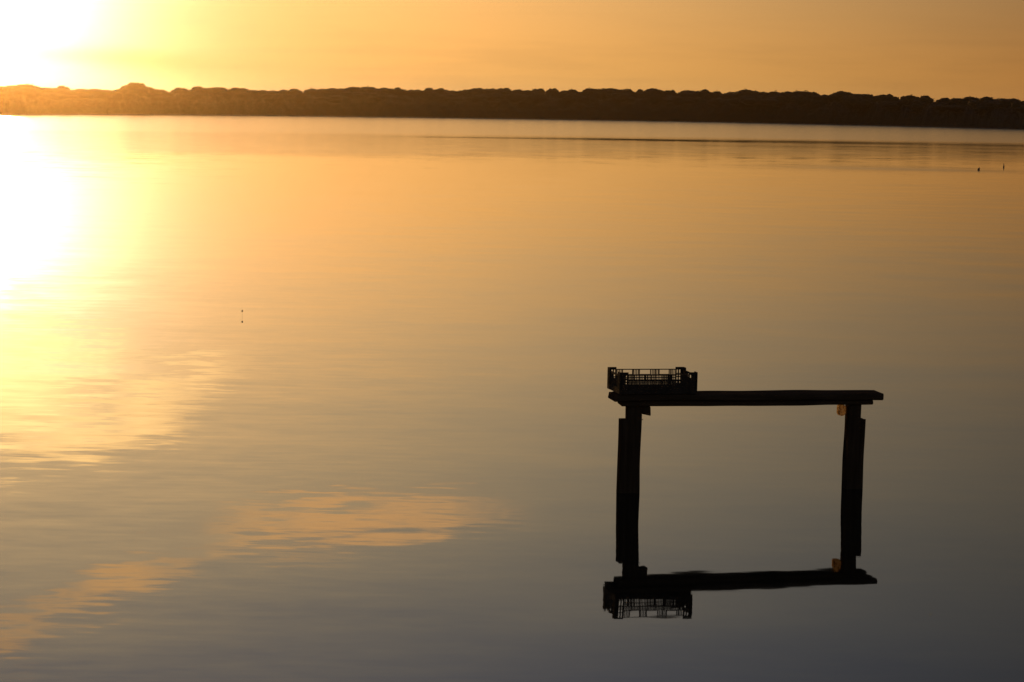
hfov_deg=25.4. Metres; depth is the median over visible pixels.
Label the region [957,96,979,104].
pine tree
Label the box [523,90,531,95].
pine tree
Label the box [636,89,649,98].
pine tree
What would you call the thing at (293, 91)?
pine tree
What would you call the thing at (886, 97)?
pine tree
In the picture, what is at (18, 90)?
pine tree
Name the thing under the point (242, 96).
pine tree
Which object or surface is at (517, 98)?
pine tree
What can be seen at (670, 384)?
plastic crate
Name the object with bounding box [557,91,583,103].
pine tree
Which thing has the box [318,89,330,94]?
pine tree
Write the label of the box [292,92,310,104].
pine tree
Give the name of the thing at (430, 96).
pine tree
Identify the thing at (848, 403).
wooden frame
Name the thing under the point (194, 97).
pine tree
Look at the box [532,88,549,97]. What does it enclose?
pine tree
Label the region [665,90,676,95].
pine tree
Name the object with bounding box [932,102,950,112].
pine tree
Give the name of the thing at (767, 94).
pine tree
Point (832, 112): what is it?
shore scrub
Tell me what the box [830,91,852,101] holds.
pine tree
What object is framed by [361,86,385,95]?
pine tree
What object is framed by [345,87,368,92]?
pine tree
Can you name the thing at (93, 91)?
pine tree
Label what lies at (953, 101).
pine tree
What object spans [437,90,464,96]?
pine tree
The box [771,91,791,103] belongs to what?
pine tree
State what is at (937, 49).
sky
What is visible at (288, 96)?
pine tree
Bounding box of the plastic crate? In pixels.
[607,367,697,393]
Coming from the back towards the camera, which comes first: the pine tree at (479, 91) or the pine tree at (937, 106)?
the pine tree at (479, 91)
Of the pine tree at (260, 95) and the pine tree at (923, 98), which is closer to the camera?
the pine tree at (260, 95)
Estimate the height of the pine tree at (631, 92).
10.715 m
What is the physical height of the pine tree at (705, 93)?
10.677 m
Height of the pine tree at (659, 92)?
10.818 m
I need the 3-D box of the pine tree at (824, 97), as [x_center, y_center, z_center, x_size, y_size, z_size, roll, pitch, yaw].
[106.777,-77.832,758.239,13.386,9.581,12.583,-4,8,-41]
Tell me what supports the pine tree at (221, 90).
on the shore
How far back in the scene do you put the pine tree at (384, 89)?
738.73 m
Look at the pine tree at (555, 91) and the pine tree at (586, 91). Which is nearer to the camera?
the pine tree at (555, 91)
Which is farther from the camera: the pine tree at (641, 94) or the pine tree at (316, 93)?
the pine tree at (641, 94)
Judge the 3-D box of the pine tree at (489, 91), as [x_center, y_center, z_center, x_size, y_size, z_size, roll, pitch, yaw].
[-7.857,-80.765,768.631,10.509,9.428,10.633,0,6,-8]
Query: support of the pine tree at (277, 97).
on the shore
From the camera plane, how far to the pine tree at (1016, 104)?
625.93 m
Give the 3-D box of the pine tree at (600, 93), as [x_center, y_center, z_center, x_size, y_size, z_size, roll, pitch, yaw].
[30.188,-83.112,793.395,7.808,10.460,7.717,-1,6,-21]
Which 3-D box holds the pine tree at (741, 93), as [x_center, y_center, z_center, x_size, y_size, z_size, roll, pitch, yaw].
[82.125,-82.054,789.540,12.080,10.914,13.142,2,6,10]
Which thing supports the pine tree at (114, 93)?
on the shore
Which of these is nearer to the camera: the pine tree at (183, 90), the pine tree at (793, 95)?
the pine tree at (183, 90)
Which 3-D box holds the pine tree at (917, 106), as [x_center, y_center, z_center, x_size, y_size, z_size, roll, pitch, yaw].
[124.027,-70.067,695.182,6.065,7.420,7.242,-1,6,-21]
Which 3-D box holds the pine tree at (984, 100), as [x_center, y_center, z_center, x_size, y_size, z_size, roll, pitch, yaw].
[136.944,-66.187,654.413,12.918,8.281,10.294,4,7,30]
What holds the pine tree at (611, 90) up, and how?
on the shore
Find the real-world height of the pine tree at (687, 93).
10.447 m
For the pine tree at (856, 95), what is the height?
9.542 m
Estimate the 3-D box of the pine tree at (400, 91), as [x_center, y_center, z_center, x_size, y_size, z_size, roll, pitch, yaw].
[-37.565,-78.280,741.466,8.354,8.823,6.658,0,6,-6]
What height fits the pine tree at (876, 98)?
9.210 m
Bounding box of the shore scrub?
[0,88,1023,128]
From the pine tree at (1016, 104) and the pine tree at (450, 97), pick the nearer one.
the pine tree at (1016, 104)
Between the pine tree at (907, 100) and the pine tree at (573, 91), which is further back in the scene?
the pine tree at (573, 91)
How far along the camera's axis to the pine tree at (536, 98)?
767.44 m
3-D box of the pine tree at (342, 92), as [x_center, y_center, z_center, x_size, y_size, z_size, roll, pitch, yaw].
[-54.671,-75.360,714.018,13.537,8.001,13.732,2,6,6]
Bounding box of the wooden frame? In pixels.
[608,390,883,492]
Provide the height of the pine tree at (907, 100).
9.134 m
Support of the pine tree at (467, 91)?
on the shore
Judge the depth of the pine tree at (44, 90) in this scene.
510.73 m
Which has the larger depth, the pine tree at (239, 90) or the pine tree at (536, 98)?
the pine tree at (536, 98)
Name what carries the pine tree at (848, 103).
on the shore
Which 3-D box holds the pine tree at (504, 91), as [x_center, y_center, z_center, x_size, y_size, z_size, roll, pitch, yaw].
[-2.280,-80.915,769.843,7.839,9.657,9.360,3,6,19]
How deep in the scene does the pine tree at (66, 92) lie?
523.14 m
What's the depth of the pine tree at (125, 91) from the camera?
571.95 m
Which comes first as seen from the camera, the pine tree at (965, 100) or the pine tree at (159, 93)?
the pine tree at (159, 93)
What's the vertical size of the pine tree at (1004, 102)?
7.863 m
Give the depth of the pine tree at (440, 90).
751.40 m
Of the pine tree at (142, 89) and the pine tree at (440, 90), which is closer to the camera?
the pine tree at (142, 89)
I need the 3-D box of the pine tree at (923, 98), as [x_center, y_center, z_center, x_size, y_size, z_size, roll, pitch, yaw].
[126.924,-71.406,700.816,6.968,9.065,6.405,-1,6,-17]
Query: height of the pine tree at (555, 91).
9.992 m
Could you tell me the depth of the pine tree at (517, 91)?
773.60 m
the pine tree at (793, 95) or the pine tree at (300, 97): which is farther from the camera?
the pine tree at (793, 95)
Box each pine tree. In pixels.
[0,85,38,94]
[15,83,41,91]
[40,87,54,92]
[45,87,78,95]
[57,85,69,89]
[74,88,111,95]
[97,89,122,98]
[112,88,134,95]
[120,82,155,95]
[148,89,166,96]
[158,89,173,96]
[170,87,194,92]
[182,92,202,101]
[190,86,208,95]
[206,87,238,95]
[228,87,250,93]
[233,92,254,103]
[248,90,274,99]
[259,90,293,99]
[265,92,285,102]
[285,89,301,94]
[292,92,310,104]
[304,88,322,96]
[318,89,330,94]
[326,88,354,97]
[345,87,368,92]
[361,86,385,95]
[377,87,389,94]
[387,87,408,95]
[407,89,424,97]
[421,91,439,100]
[424,88,436,92]
[435,88,445,94]
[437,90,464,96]
[438,94,463,101]
[458,89,473,96]
[469,88,484,95]
[483,88,500,93]
[497,88,515,94]
[505,93,526,103]
[512,89,523,93]
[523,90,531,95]
[526,92,547,104]
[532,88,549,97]
[545,88,559,96]
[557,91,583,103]
[564,88,581,96]
[579,87,592,95]
[589,88,608,99]
[605,88,630,95]
[623,89,635,97]
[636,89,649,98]
[644,88,667,97]
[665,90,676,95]
[678,89,700,97]
[693,89,717,98]
[718,91,734,98]
[731,89,760,97]
[761,90,779,97]
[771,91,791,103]
[789,90,819,100]
[811,94,833,101]
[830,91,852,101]
[842,96,861,111]
[845,93,861,97]
[858,93,872,101]
[871,94,893,101]
[880,94,898,100]
[896,94,919,105]
[907,100,926,112]
[915,95,933,103]
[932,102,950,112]
[934,98,949,103]
[948,98,963,104]
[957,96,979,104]
[967,96,1002,105]
[985,98,1020,107]
[1010,101,1023,108]
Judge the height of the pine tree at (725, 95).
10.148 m
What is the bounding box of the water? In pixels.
[0,114,1023,681]
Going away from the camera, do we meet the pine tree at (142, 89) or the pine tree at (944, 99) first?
the pine tree at (142, 89)
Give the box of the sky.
[0,0,1023,100]
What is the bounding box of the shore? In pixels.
[0,113,1023,128]
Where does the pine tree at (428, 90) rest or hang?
on the shore
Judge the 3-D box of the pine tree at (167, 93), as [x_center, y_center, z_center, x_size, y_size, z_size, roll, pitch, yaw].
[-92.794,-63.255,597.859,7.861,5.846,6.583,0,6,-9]
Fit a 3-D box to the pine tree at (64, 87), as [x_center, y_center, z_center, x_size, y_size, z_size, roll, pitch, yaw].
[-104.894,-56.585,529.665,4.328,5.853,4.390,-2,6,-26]
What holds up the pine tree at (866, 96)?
on the shore
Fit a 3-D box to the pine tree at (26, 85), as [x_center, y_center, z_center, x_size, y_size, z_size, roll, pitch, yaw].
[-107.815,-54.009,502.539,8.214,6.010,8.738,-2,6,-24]
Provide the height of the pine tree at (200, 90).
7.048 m
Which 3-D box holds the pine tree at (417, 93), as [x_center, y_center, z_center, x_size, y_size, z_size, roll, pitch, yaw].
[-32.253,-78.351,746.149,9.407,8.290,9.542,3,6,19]

